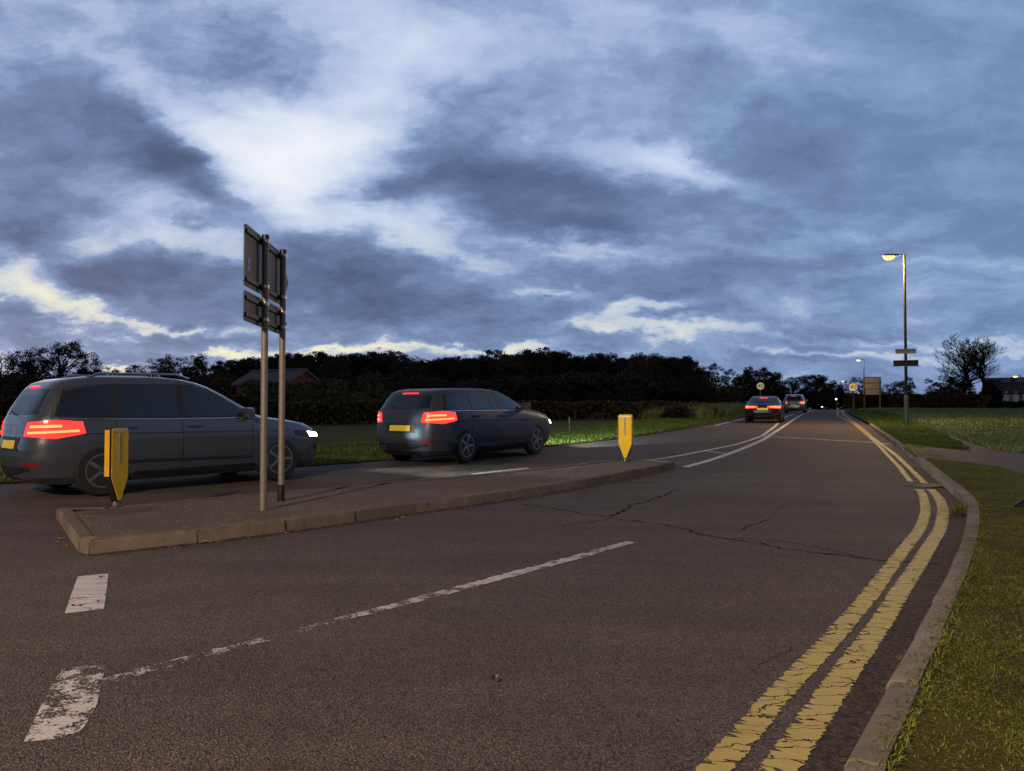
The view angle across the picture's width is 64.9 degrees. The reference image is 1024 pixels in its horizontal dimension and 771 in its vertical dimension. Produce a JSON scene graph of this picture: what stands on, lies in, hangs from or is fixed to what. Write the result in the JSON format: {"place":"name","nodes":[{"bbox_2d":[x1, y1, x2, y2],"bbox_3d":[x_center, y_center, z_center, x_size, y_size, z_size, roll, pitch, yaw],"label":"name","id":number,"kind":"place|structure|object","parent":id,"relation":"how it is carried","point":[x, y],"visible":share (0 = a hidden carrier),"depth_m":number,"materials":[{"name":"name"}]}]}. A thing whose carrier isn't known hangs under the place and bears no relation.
{"place":"outdoors","nodes":[
{"label":"outdoors","id":0,"kind":"place"},
{"bbox_2d":[61,459,672,540],"bbox_3d":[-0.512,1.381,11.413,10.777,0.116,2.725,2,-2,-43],"label":"traffic island","id":1,"kind":"structure","parent":0,"point":[252,502],"depth_m":9.60,"materials":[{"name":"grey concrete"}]},
{"bbox_2d":[104,427,128,507],"bbox_3d":[-4.474,0.922,9.111,0.177,0.904,0.281,-1,-2,17],"label":"marker bollard","id":2,"kind":"object","parent":1,"relation":"on","point":[116,459],"visible":1,"depth_m":9.05,"materials":[{"name":"yellow plastic"}]},
{"bbox_2d":[85,507,151,514],"bbox_3d":[-4.206,1.359,8.750,0.402,0.001,0.739,-1,-2,20],"label":"tarmac patch","id":3,"kind":"object","parent":1,"relation":"on","point":[120,511],"visible":1,"depth_m":8.68,"materials":[{"name":"black asphalt"}]},
{"bbox_2d":[243,224,287,510],"bbox_3d":[-2.762,-0.090,9.276,0.116,3.130,2.010,0,-2,-3],"label":"direction sign","id":4,"kind":"object","parent":1,"relation":"on","point":[264,269],"visible":0.97,"depth_m":8.87,"materials":[{"name":"grey metal"}]},
{"bbox_2d":[618,414,632,461],"bbox_3d":[2.147,0.993,15.236,0.281,0.904,0.177,-1,-2,17],"label":"marker bollard","id":5,"kind":"object","parent":1,"relation":"on","point":[625,432],"visible":1,"depth_m":15.19,"materials":[{"name":"yellow plastic"}]},
{"bbox_2d":[0,413,744,482],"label":"bank","id":6,"kind":"structure","parent":0,"point":[335,432],"depth_m":28.08,"materials":[{"name":"green plant"}]},
{"bbox_2d":[0,347,24,376],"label":"tree","id":7,"kind":"object","parent":6,"relation":"on","point":[3,358],"visible":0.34,"depth_m":84.02,"materials":[{"name":"green plant"}]},
{"bbox_2d":[0,372,24,396],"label":"bush","id":8,"kind":"object","parent":6,"relation":"on","point":[4,379],"visible":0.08,"depth_m":79.24,"materials":[{"name":"green plant"}]},
{"bbox_2d":[1,349,54,377],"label":"tree","id":9,"kind":"object","parent":6,"relation":"on","point":[15,366],"visible":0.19,"depth_m":84.86,"materials":[{"name":"green plant"}]},
{"bbox_2d":[0,372,61,396],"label":"bush","id":10,"kind":"object","parent":6,"relation":"on","point":[26,380],"visible":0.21,"depth_m":76.84,"materials":[{"name":"green plant"}]},
{"bbox_2d":[8,339,100,378],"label":"tree","id":11,"kind":"object","parent":6,"relation":"on","point":[70,347],"visible":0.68,"depth_m":82.91,"materials":[{"name":"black plant"}]},
{"bbox_2d":[72,359,121,374],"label":"tree","id":12,"kind":"object","parent":6,"relation":"on","point":[95,370],"visible":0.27,"depth_m":83.14,"materials":[{"name":"green plant"}]},
{"bbox_2d":[0,394,270,426],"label":"bank hedge","id":13,"kind":"object","parent":6,"relation":"on","point":[6,403],"visible":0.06,"depth_m":38.65,"materials":[{"name":"green plant"}]},
{"bbox_2d":[124,364,170,376],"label":"tree","id":14,"kind":"object","parent":6,"relation":"on","point":[135,367],"visible":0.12,"depth_m":77.92,"materials":[{"name":"green plant"}]},
{"bbox_2d":[145,353,210,378],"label":"tree","id":15,"kind":"object","parent":6,"relation":"on","point":[170,367],"visible":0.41,"depth_m":83.28,"materials":[{"name":"green plant"}]},
{"bbox_2d":[177,354,237,377],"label":"tree","id":16,"kind":"object","parent":6,"relation":"on","point":[198,359],"visible":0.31,"depth_m":84.65,"materials":[{"name":"green plant"}]},
{"bbox_2d":[189,368,237,386],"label":"bush","id":17,"kind":"object","parent":6,"relation":"on","point":[197,379],"visible":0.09,"depth_m":77.15,"materials":[{"name":"green plant"}]},
{"bbox_2d":[201,375,236,395],"bbox_3d":[-21.039,0.729,61.002,5.452,3.183,1.426,-1,-2,22],"label":"clipped hedge","id":18,"kind":"object","parent":6,"relation":"on","point":[215,383],"visible":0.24,"depth_m":60.95,"materials":[{"name":"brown plant"}]},
{"bbox_2d":[209,359,245,377],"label":"tree","id":19,"kind":"object","parent":6,"relation":"on","point":[236,368],"visible":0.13,"depth_m":91.79,"materials":[{"name":"green plant"}]},
{"bbox_2d":[227,358,259,374],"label":"tree","id":20,"kind":"object","parent":6,"relation":"on","point":[246,368],"visible":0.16,"depth_m":95.72,"materials":[{"name":"green plant"}]},
{"bbox_2d":[254,354,294,369],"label":"tree","id":21,"kind":"object","parent":6,"relation":"on","point":[288,362],"visible":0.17,"depth_m":92.84,"materials":[{"name":"green plant"}]},
{"bbox_2d":[231,368,319,394],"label":"brick house","id":22,"kind":"structure","parent":6,"relation":"on","point":[294,376],"depth_m":55.53,"materials":[{"name":"tile"}]},
{"bbox_2d":[254,380,311,420],"bbox_3d":[-12.360,0.874,44.036,3.157,2.330,3.703,0,-2,-4],"label":"bush","id":23,"kind":"object","parent":6,"relation":"on","point":[273,393],"visible":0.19,"depth_m":43.26,"materials":[{"name":"green plant"}]},
{"bbox_2d":[241,377,349,420],"bbox_3d":[-12.107,0.784,45.001,6.204,2.530,1.852,-1,-2,20],"label":"green hedge","id":24,"kind":"object","parent":6,"relation":"on","point":[252,386],"visible":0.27,"depth_m":44.34,"materials":[{"name":"green plant"}]},
{"bbox_2d":[278,352,319,375],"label":"tree","id":25,"kind":"object","parent":6,"relation":"on","point":[296,357],"visible":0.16,"depth_m":96.69,"materials":[{"name":"green plant"}]},
{"bbox_2d":[296,351,337,376],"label":"tree","id":26,"kind":"object","parent":6,"relation":"on","point":[321,355],"visible":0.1,"depth_m":99.74,"materials":[{"name":"green plant"}]},
{"bbox_2d":[293,379,344,419],"bbox_3d":[-10.508,0.842,43.959,2.920,2.394,3.424,0,-2,-9],"label":"bush","id":27,"kind":"object","parent":6,"relation":"on","point":[308,392],"visible":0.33,"depth_m":42.92,"materials":[{"name":"green plant"}]},
{"bbox_2d":[313,355,354,380],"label":"tree","id":28,"kind":"object","parent":6,"relation":"on","point":[323,370],"visible":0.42,"depth_m":93.41,"materials":[{"name":"green plant"}]},
{"bbox_2d":[316,389,371,421],"bbox_3d":[-9.075,1.098,43.055,3.444,1.806,2.936,2,-2,-44],"label":"bush","id":29,"kind":"object","parent":6,"relation":"on","point":[342,397],"visible":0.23,"depth_m":42.86,"materials":[{"name":"green plant"}]},
{"bbox_2d":[328,352,368,378],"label":"tree","id":30,"kind":"object","parent":6,"relation":"on","point":[355,359],"visible":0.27,"depth_m":97.59,"materials":[{"name":"green plant"}]},
{"bbox_2d":[347,378,391,401],"bbox_3d":[-8.747,0.838,48.050,3.254,2.559,2.774,0,-2,-6],"label":"bush","id":31,"kind":"object","parent":6,"relation":"on","point":[370,391],"visible":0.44,"depth_m":47.71,"materials":[{"name":"green plant"}]},
{"bbox_2d":[350,371,406,389],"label":"bush","id":32,"kind":"object","parent":6,"relation":"on","point":[381,380],"visible":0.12,"depth_m":80.51,"materials":[{"name":"green plant"}]},
{"bbox_2d":[359,355,405,375],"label":"tree","id":33,"kind":"object","parent":6,"relation":"on","point":[381,365],"visible":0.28,"depth_m":93.95,"materials":[{"name":"green plant"}]},
{"bbox_2d":[363,347,426,376],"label":"tree","id":34,"kind":"object","parent":6,"relation":"on","point":[390,352],"visible":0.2,"depth_m":98.20,"materials":[{"name":"green plant"}]},
{"bbox_2d":[388,356,430,378],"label":"tree","id":35,"kind":"object","parent":6,"relation":"on","point":[414,367],"visible":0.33,"depth_m":91.57,"materials":[{"name":"green plant"}]},
{"bbox_2d":[385,373,454,391],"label":"bush","id":36,"kind":"object","parent":6,"relation":"on","point":[394,385],"visible":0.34,"depth_m":75.15,"materials":[{"name":"green plant"}]},
{"bbox_2d":[416,360,441,377],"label":"tree","id":37,"kind":"object","parent":6,"relation":"on","point":[433,367],"visible":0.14,"depth_m":95.52,"materials":[{"name":"green plant"}]},
{"bbox_2d":[434,356,482,382],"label":"tree","id":38,"kind":"object","parent":6,"relation":"on","point":[466,374],"visible":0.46,"depth_m":92.19,"materials":[{"name":"green plant"}]},
{"bbox_2d":[259,398,684,424],"bbox_3d":[-0.051,1.386,43.968,27.348,1.418,1.780,1,-2,-36],"label":"roadside hedge","id":39,"kind":"object","parent":6,"relation":"on","point":[341,412],"visible":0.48,"depth_m":38.83,"materials":[{"name":"green plant"}]},
{"bbox_2d":[450,357,497,381],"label":"tree","id":40,"kind":"object","parent":6,"relation":"on","point":[483,369],"visible":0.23,"depth_m":96.25,"materials":[{"name":"green plant"}]},
{"bbox_2d":[454,377,513,397],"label":"bush","id":41,"kind":"object","parent":6,"relation":"on","point":[482,384],"visible":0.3,"depth_m":77.43,"materials":[{"name":"green plant"}]},
{"bbox_2d":[477,348,510,377],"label":"tree","id":42,"kind":"object","parent":6,"relation":"on","point":[488,353],"visible":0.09,"depth_m":99.88,"materials":[{"name":"green plant"}]},
{"bbox_2d":[486,353,536,381],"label":"tree","id":43,"kind":"object","parent":6,"relation":"on","point":[512,366],"visible":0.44,"depth_m":93.16,"materials":[{"name":"green plant"}]},
{"bbox_2d":[510,352,553,378],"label":"tree","id":44,"kind":"object","parent":6,"relation":"on","point":[530,358],"visible":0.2,"depth_m":97.44,"materials":[{"name":"green plant"}]},
{"bbox_2d":[523,347,564,374],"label":"tree","id":45,"kind":"object","parent":6,"relation":"on","point":[545,349],"visible":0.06,"depth_m":101.24,"materials":[{"name":"green plant"}]},
{"bbox_2d":[528,349,580,379],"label":"tree","id":46,"kind":"object","parent":6,"relation":"on","point":[558,359],"visible":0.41,"depth_m":94.30,"materials":[{"name":"green plant"}]},
{"bbox_2d":[569,356,610,377],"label":"tree","id":47,"kind":"object","parent":6,"relation":"on","point":[593,364],"visible":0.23,"depth_m":91.27,"materials":[{"name":"green plant"}]},
{"bbox_2d":[582,352,624,376],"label":"tree","id":48,"kind":"object","parent":6,"relation":"on","point":[607,364],"visible":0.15,"depth_m":95.38,"materials":[{"name":"green plant"}]},
{"bbox_2d":[624,352,651,380],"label":"tree","id":49,"kind":"object","parent":6,"relation":"on","point":[640,365],"visible":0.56,"depth_m":88.02,"materials":[{"name":"green plant"}]},
{"bbox_2d":[630,353,665,375],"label":"tree","id":50,"kind":"object","parent":6,"relation":"on","point":[647,363],"visible":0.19,"depth_m":92.47,"materials":[{"name":"green plant"}]},
{"bbox_2d":[644,355,681,376],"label":"tree","id":51,"kind":"object","parent":6,"relation":"on","point":[663,363],"visible":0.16,"depth_m":96.71,"materials":[{"name":"green plant"}]},
{"bbox_2d":[661,404,694,417],"bbox_3d":[9.700,1.514,47.013,2.022,1.046,2.170,-1,-2,21],"label":"bush","id":52,"kind":"object","parent":6,"relation":"on","point":[675,411],"visible":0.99,"depth_m":46.72,"materials":[{"name":"green plant"}]},
{"bbox_2d":[661,355,709,384],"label":"tree","id":53,"kind":"object","parent":6,"relation":"on","point":[684,363],"visible":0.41,"depth_m":93.23,"materials":[{"name":"green plant"}]},
{"bbox_2d":[633,401,745,418],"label":"tall grass","id":54,"kind":"structure","parent":6,"relation":"on","point":[726,408],"depth_m":49.42,"materials":[{"name":"green plant"}]},
{"bbox_2d":[681,382,730,403],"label":"bush","id":55,"kind":"object","parent":6,"relation":"on","point":[712,388],"visible":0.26,"depth_m":85.75,"materials":[{"name":"green plant"}]},
{"bbox_2d":[700,363,724,388],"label":"tree","id":56,"kind":"object","parent":6,"relation":"on","point":[711,377],"visible":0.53,"depth_m":89.77,"materials":[{"name":"green plant"}]},
{"bbox_2d":[707,383,748,403],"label":"bush","id":57,"kind":"object","parent":6,"relation":"on","point":[737,395],"visible":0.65,"depth_m":85.04,"materials":[{"name":"green plant"}]},
{"bbox_2d":[720,369,739,394],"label":"tree","id":58,"kind":"object","parent":6,"relation":"on","point":[726,380],"visible":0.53,"depth_m":95.83,"materials":[{"name":"green plant"}]},
{"bbox_2d":[734,366,775,402],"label":"tree","id":59,"kind":"object","parent":6,"relation":"on","point":[748,381],"visible":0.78,"depth_m":103.02,"materials":[{"name":"green plant"}]},
{"bbox_2d":[757,372,789,400],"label":"tree","id":60,"kind":"object","parent":6,"relation":"on","point":[775,377],"visible":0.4,"depth_m":109.33,"materials":[{"name":"green plant"}]},
{"bbox_2d":[773,375,819,399],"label":"tree","id":61,"kind":"object","parent":6,"relation":"on","point":[794,381],"visible":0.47,"depth_m":117.08,"materials":[{"name":"green plant"}]},
{"bbox_2d":[0,410,964,770],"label":"road","id":62,"kind":"structure","parent":0,"point":[584,660],"depth_m":4.75,"materials":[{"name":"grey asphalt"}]},
{"bbox_2d":[24,665,103,741],"bbox_3d":[-1.847,1.313,3.384,0.211,0.001,0.918,1,-2,-21],"label":"worn give way mark","id":63,"kind":"object","parent":62,"relation":"on","point":[50,731],"visible":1,"depth_m":3.25,"materials":[{"name":"white paint"}]},
{"bbox_2d":[65,574,107,612],"bbox_3d":[-2.814,1.370,5.367,0.208,0.001,1.187,1,-2,-25],"label":"give way mark","id":64,"kind":"object","parent":62,"relation":"on","point":[86,583],"visible":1,"depth_m":5.30,"materials":[{"name":"white paint"}]},
{"bbox_2d":[0,372,316,495],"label":"car","id":65,"kind":"object","parent":62,"relation":"on","point":[53,432],"visible":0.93,"depth_m":11.42,"materials":[{"name":"paint"}]},
{"bbox_2d":[103,602,402,680],"bbox_3d":[-1.255,1.340,4.317,0.114,0.001,1.866,-1,-2,39],"label":"faint lane line","id":66,"kind":"object","parent":62,"relation":"on","point":[365,612],"visible":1,"depth_m":4.23,"materials":[{"name":"white paint"}]},
{"bbox_2d":[56,459,674,553],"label":"island kerb","id":67,"kind":"structure","parent":62,"relation":"on","point":[72,524],"depth_m":8.57,"materials":[{"name":"grey concrete"}]},
{"bbox_2d":[89,468,681,555],"bbox_3d":[-0.046,1.476,10.810,0.494,0.104,10.764,-1,-2,38],"label":"island grit","id":68,"kind":"object","parent":62,"relation":"on","point":[265,535],"visible":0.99,"depth_m":8.62,"materials":[{"name":"gravel"}]},
{"bbox_2d":[80,445,742,553],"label":"loose gravel","id":69,"kind":"structure","parent":62,"relation":"on","point":[557,491],"depth_m":14.65,"materials":[{"name":"grey gravel"}]},
{"bbox_2d":[377,388,550,462],"bbox_3d":[-0.907,0.820,17.739,2.097,1.499,4.765,-1,-1,33],"label":"car","id":70,"kind":"object","parent":62,"relation":"on","point":[461,425],"visible":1,"depth_m":16.08,"materials":[{"name":"blue paint"}]},
{"bbox_2d":[401,541,632,603],"bbox_3d":[0.213,1.393,6.198,0.144,0.001,2.912,-1,-2,37],"label":"lane line","id":71,"kind":"object","parent":62,"relation":"on","point":[493,579],"visible":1,"depth_m":5.94,"materials":[{"name":"white paint"}]},
{"bbox_2d":[472,410,812,473],"bbox_3d":[19.711,2.330,59.214,3.925,1.016,99.130,-1,-2,22],"label":"white line","id":72,"kind":"object","parent":62,"relation":"on","point":[745,447],"visible":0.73,"depth_m":20.38,"materials":[{"name":"white paint"}]},
{"bbox_2d":[524,472,941,664],"bbox_3d":[1.980,1.441,9.521,4.051,0.100,11.480,0,-2,12],"label":"road crack","id":73,"kind":"object","parent":62,"relation":"on","point":[724,538],"visible":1,"depth_m":8.12,"materials":[{"name":"black asphalt"}]},
{"bbox_2d":[745,396,785,422],"bbox_3d":[13.288,1.236,42.284,2.008,1.355,4.415,-1,-1,21],"label":"car","id":74,"kind":"object","parent":62,"relation":"on","point":[764,407],"visible":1,"depth_m":40.48,"materials":[{"name":"black paint"}]},
{"bbox_2d":[783,394,807,412],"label":"car","id":75,"kind":"object","parent":62,"relation":"on","point":[795,402],"visible":0.85,"depth_m":70.06,"materials":[{"name":"silver paint"}]},
{"bbox_2d":[695,410,948,770],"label":"yellow line","id":76,"kind":"object","parent":62,"relation":"on","point":[824,699],"visible":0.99,"depth_m":3.82,"materials":[{"name":"paint"}]},
{"bbox_2d":[823,380,845,407],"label":"tree","id":77,"kind":"object","parent":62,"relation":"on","point":[839,389],"visible":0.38,"depth_m":138.61,"materials":[{"name":"green plant"}]},
{"bbox_2d":[782,467,966,770],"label":"kerb grit","id":78,"kind":"object","parent":62,"relation":"on","point":[846,726],"visible":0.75,"depth_m":3.85,"materials":[{"name":"gravel"}]},
{"bbox_2d":[903,483,943,487],"bbox_3d":[6.356,1.531,12.337,0.500,0.021,0.460,1,-2,-28],"label":"drain grate","id":79,"kind":"object","parent":62,"relation":"on","point":[927,485],"visible":0.78,"depth_m":12.31,"materials":[{"name":"metal"}]},
{"bbox_2d":[0,0,1023,408],"label":"sky","id":80,"kind":"structure","parent":0,"point":[728,184],"materials":[{"name":"blue"}]},
{"bbox_2d":[838,409,869,424],"bbox_3d":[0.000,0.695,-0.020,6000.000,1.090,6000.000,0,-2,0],"label":"ground","id":81,"kind":"structure","parent":0,"point":[865,422],"depth_m":51.08,"materials":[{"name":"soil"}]},
{"bbox_2d":[791,374,834,409],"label":"tree","id":82,"kind":"object","parent":81,"relation":"on","point":[822,391],"visible":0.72,"depth_m":121.37,"materials":[{"name":"green plant"}]},
{"bbox_2d":[844,423,979,770],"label":"kerb","id":83,"kind":"structure","parent":81,"relation":"on","point":[892,694],"depth_m":3.69,"materials":[{"name":"grey concrete"}]},
{"bbox_2d":[838,461,990,770],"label":"kerb edge grass","id":84,"kind":"structure","parent":83,"relation":"on","point":[969,572],"depth_m":3.71,"materials":[{"name":"green plant"}]},
{"bbox_2d":[848,409,969,449],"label":"roadside grass","id":85,"kind":"structure","parent":0,"point":[896,427],"depth_m":27.96,"materials":[{"name":"green plant"}]},
{"bbox_2d":[845,409,1023,770],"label":"verge","id":86,"kind":"structure","parent":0,"point":[936,762],"depth_m":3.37,"materials":[{"name":"green plant"}]},
{"bbox_2d":[741,392,904,409],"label":"crest hedge","id":87,"kind":"object","parent":86,"relation":"on","point":[824,405],"visible":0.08,"depth_m":137.21,"materials":[{"name":"green plant"}]},
{"bbox_2d":[839,376,862,393],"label":"tree","id":88,"kind":"object","parent":86,"relation":"on","point":[853,380],"visible":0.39,"depth_m":150.21,"materials":[{"name":"green plant"}]},
{"bbox_2d":[863,377,880,406],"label":"sign","id":89,"kind":"object","parent":86,"relation":"on","point":[872,385],"visible":0.84,"depth_m":106.05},
{"bbox_2d":[882,254,908,424],"bbox_3d":[16.526,-1.909,34.727,0.992,7.560,0.188,0,-2,8],"label":"street lamp","id":90,"kind":"object","parent":86,"relation":"on","point":[906,397],"visible":0.98,"depth_m":34.64,"materials":[{"name":"grey metal"}]},
{"bbox_2d":[893,360,918,366],"bbox_3d":[16.922,-0.955,34.633,0.970,0.270,0.153,-1,-2,24],"label":"post sign","id":91,"kind":"object","parent":90,"relation":"attached to","point":[896,363],"visible":1,"depth_m":34.57,"materials":[{"name":"black metal"}]},
{"bbox_2d":[881,380,916,394],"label":"tree","id":92,"kind":"object","parent":86,"relation":"on","point":[900,384],"visible":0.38,"depth_m":131.36,"materials":[{"name":"green plant"}]},
{"bbox_2d":[844,393,991,409],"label":"field hedge","id":93,"kind":"object","parent":86,"relation":"on","point":[972,400],"visible":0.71,"depth_m":106.56,"materials":[{"name":"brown plant"}]},
{"bbox_2d":[858,407,1023,452],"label":"field grass","id":94,"kind":"structure","parent":86,"relation":"on","point":[999,427],"depth_m":35.32,"materials":[{"name":"green plant"}]},
{"bbox_2d":[923,387,958,407],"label":"tree","id":95,"kind":"object","parent":86,"relation":"on","point":[937,402],"visible":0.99,"depth_m":103.38,"materials":[{"name":"green plant"}]},
{"bbox_2d":[924,375,967,395],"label":"tree","id":96,"kind":"object","parent":86,"relation":"on","point":[941,383],"visible":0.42,"depth_m":115.27,"materials":[{"name":"green plant"}]},
{"bbox_2d":[945,376,976,394],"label":"tree","id":97,"kind":"object","parent":86,"relation":"on","point":[969,390],"visible":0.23,"depth_m":117.09,"materials":[{"name":"green plant"}]},
{"bbox_2d":[934,334,999,393],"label":"bare tree","id":98,"kind":"object","parent":86,"relation":"on","point":[965,370],"visible":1,"depth_m":107.58,"materials":[{"name":"black plant"}]},
{"bbox_2d":[940,336,1005,395],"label":"bare tree","id":99,"kind":"object","parent":86,"relation":"on","point":[985,388],"visible":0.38,"depth_m":109.80,"materials":[{"name":"black plant"}]},
{"bbox_2d":[978,379,1004,400],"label":"tree","id":100,"kind":"object","parent":86,"relation":"on","point":[993,390],"visible":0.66,"depth_m":113.52,"materials":[{"name":"green plant"}]},
{"bbox_2d":[982,377,1023,400],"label":"grey house","id":101,"kind":"structure","parent":86,"relation":"on","point":[1007,379],"depth_m":123.58,"materials":[{"name":"stone"}]},
{"bbox_2d":[983,400,1023,407],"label":"hedge","id":102,"kind":"object","parent":86,"relation":"on","point":[1001,404],"visible":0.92,"depth_m":94.97,"materials":[{"name":"green plant"}]},
{"bbox_2d":[1001,377,1023,401],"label":"white house","id":103,"kind":"structure","parent":86,"relation":"on","point":[1010,390],"depth_m":111.31,"materials":[{"name":"brick"}]},
{"bbox_2d":[898,414,1023,473],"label":"footpath","id":104,"kind":"structure","parent":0,"point":[978,454],"depth_m":17.19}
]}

